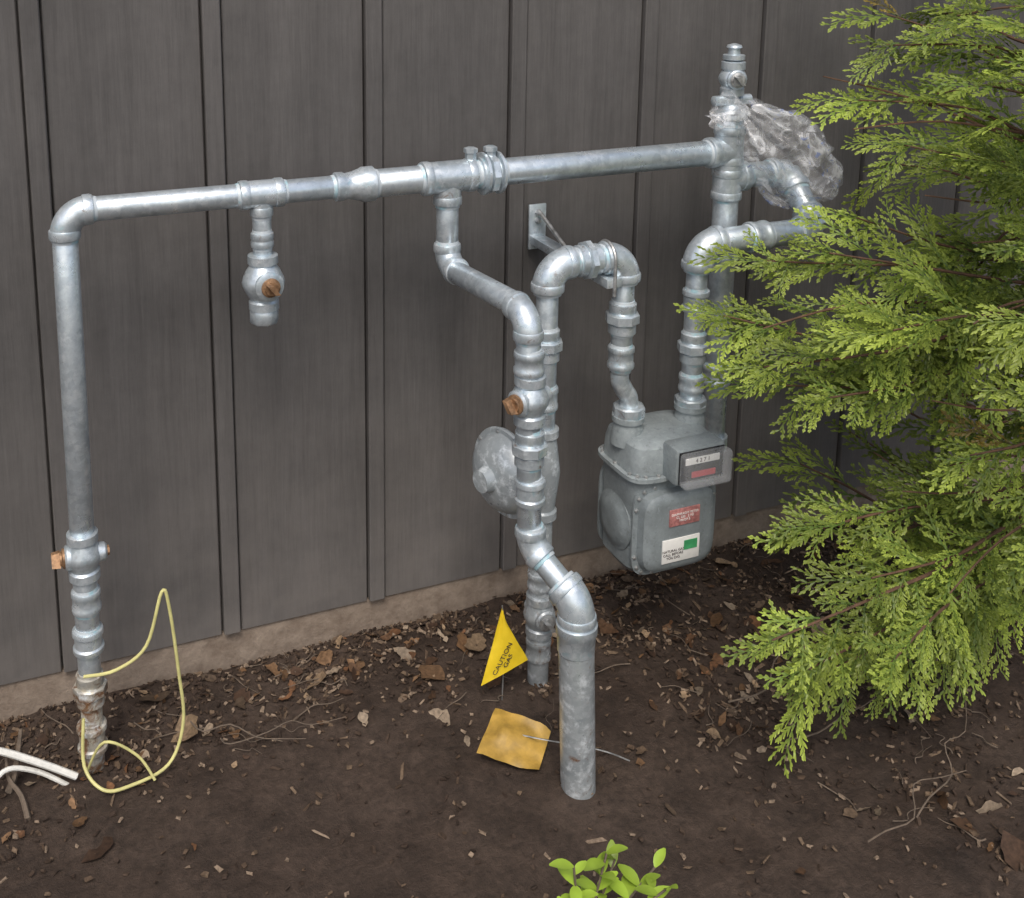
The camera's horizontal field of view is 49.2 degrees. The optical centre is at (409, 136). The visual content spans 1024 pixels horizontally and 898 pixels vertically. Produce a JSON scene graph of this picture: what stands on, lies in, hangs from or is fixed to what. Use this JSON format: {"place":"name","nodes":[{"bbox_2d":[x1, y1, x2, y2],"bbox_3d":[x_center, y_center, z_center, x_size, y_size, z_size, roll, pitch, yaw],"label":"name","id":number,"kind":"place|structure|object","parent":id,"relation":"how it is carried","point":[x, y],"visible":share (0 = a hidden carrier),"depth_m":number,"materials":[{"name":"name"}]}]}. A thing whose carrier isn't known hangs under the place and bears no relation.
{"place":"outdoors","nodes":[
{"label":"outdoors","id":0,"kind":"place"},
{"bbox_2d":[0,475,1023,897],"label":"ground","id":1,"kind":"structure","parent":0,"point":[428,863],"depth_m":2.19,"materials":[{"name":"soil"}]},
{"bbox_2d":[0,747,77,784],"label":"white conduit","id":2,"kind":"object","parent":1,"relation":"on","point":[41,763],"visible":1,"depth_m":2.19,"materials":[{"name":"plastic"}]},
{"bbox_2d":[81,588,184,792],"bbox_3d":[-0.547,1.088,2.175,0.204,0.399,0.064,-3,12,-12],"label":"tracer wire","id":3,"kind":"object","parent":1,"relation":"on","point":[139,757],"visible":1,"depth_m":2.19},
{"bbox_2d":[48,43,827,799],"bbox_3d":[0.202,0.616,2.243,1.721,1.516,0.500,-4,12,-21],"label":"gas piping","id":4,"kind":"object","parent":1,"relation":"on","point":[540,343],"visible":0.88,"depth_m":2.24,"materials":[{"name":"silver metal"}]},
{"bbox_2d":[51,526,109,585],"bbox_3d":[-0.645,0.820,2.175,0.109,0.100,0.071,1,11,3],"label":"shutoff valve","id":5,"kind":"object","parent":4,"relation":"attached to","point":[78,559],"visible":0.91,"depth_m":2.15,"materials":[{"name":"silver metal"}]},
{"bbox_2d":[242,251,284,312],"bbox_3d":[-0.288,0.289,2.204,0.088,0.115,0.120,-17,20,-56],"label":"shutoff valve","id":6,"kind":"object","parent":4,"relation":"attached to","point":[263,281],"visible":0.99,"depth_m":2.17,"materials":[{"name":"silver metal"}]},
{"bbox_2d":[472,424,559,523],"bbox_3d":[0.227,0.729,2.378,0.190,0.219,0.158,1,11,7],"label":"pressure regulator","id":7,"kind":"object","parent":4,"relation":"attached to","point":[494,467],"visible":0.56,"depth_m":2.35,"materials":[{"name":"grey metal"}]},
{"bbox_2d":[502,373,551,429],"bbox_3d":[0.223,0.498,2.102,0.114,0.100,0.075,-4,12,-21],"label":"shutoff valve","id":8,"kind":"object","parent":4,"relation":"attached to","point":[525,402],"visible":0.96,"depth_m":2.07,"materials":[{"name":"silver metal"}]},
{"bbox_2d":[523,589,555,640],"bbox_3d":[0.289,1.063,2.465,0.071,0.100,0.109,1,11,3],"label":"shutoff valve","id":9,"kind":"object","parent":4,"relation":"attached to","point":[540,617],"visible":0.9,"depth_m":2.44,"materials":[{"name":"metal"}]},
{"bbox_2d":[597,401,724,574],"bbox_3d":[0.572,0.792,2.490,0.242,0.360,0.265,-4,12,-21],"label":"gas meter","id":10,"kind":"object","parent":4,"relation":"attached to","point":[660,470],"visible":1,"depth_m":2.43,"materials":[{"name":"grey paint"}]},
{"bbox_2d":[718,60,746,96],"bbox_3d":[0.738,-0.132,2.524,0.064,0.080,0.100,-4,12,-21],"label":"shutoff valve","id":11,"kind":"object","parent":4,"relation":"attached to","point":[732,78],"visible":0.98,"depth_m":2.50,"materials":[{"name":"metal"}]},
{"bbox_2d":[747,98,840,207],"bbox_3d":[0.836,0.030,2.555,0.373,0.296,0.222,-4,12,-21],"label":"plastic bag","id":12,"kind":"object","parent":4,"relation":"on","point":[818,154],"visible":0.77,"depth_m":2.55,"materials":[{"name":"clear plastic"}]},
{"bbox_2d":[481,605,527,699],"bbox_3d":[0.204,1.156,2.408,0.103,0.290,0.030,-4,12,-21],"label":"marker flag","id":13,"kind":"object","parent":1,"relation":"on","point":[507,653],"visible":1,"depth_m":2.40,"materials":[{"name":"plastic"}]},
{"bbox_2d":[0,499,1023,897],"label":"bark mulch","id":14,"kind":"object","parent":1,"relation":"on","point":[788,587],"visible":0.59,"depth_m":2.43,"materials":[{"name":"brown wood"}]},
{"bbox_2d":[0,453,1023,721],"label":"foundation","id":15,"kind":"object","parent":1,"relation":"on","point":[222,651],"visible":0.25,"depth_m":2.67,"materials":[{"name":"concrete"}]},
{"bbox_2d":[15,0,221,665],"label":"siding backing","id":16,"kind":"object","parent":15,"relation":"on","point":[37,292],"depth_m":2.30,"materials":[{"name":"black wood"}]},
{"bbox_2d":[0,0,1023,684],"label":"siding panels","id":17,"kind":"object","parent":16,"relation":"attached to","point":[124,96],"visible":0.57,"depth_m":2.53,"materials":[{"name":"grey wood"}]},
{"bbox_2d":[17,0,1022,671],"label":"battens","id":18,"kind":"object","parent":16,"relation":"attached to","point":[33,88],"visible":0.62,"depth_m":2.54,"materials":[{"name":"grey wood"}]},
{"bbox_2d":[528,203,621,296],"bbox_3d":[0.369,0.249,2.493,0.045,0.115,0.360,-4,12,-21],"label":"pipe wall bracket","id":19,"kind":"object","parent":16,"relation":"attached to","point":[538,222],"visible":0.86,"depth_m":2.60,"materials":[{"name":"metal"}]},
{"bbox_2d":[0,512,1023,842],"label":"fallen twigs","id":20,"kind":"object","parent":1,"relation":"on","point":[12,786],"visible":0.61,"depth_m":2.31,"materials":[{"name":"brown wood"}]},
{"bbox_2d":[0,485,1023,893],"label":"leaf litter","id":21,"kind":"object","parent":1,"relation":"on","point":[1012,847],"visible":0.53,"depth_m":2.50,"materials":[{"name":"brown plant"}]},
{"bbox_2d":[477,708,629,769],"bbox_3d":[0.290,1.244,2.237,0.288,0.042,0.125,5,12,22],"label":"marker flag","id":22,"kind":"object","parent":1,"relation":"on","point":[518,740],"visible":0.91,"depth_m":2.27,"materials":[{"name":"yellow plastic"}]},
{"bbox_2d":[549,840,677,897],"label":"young shrub","id":23,"kind":"object","parent":1,"relation":"on","point":[625,886],"visible":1,"depth_m":1.84,"materials":[{"name":"green plant"}]},
{"bbox_2d":[673,0,1023,778],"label":"cedar tree","id":24,"kind":"object","parent":1,"relation":"on","point":[967,310],"visible":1,"depth_m":2.23,"materials":[{"name":"green plant"}]}
]}

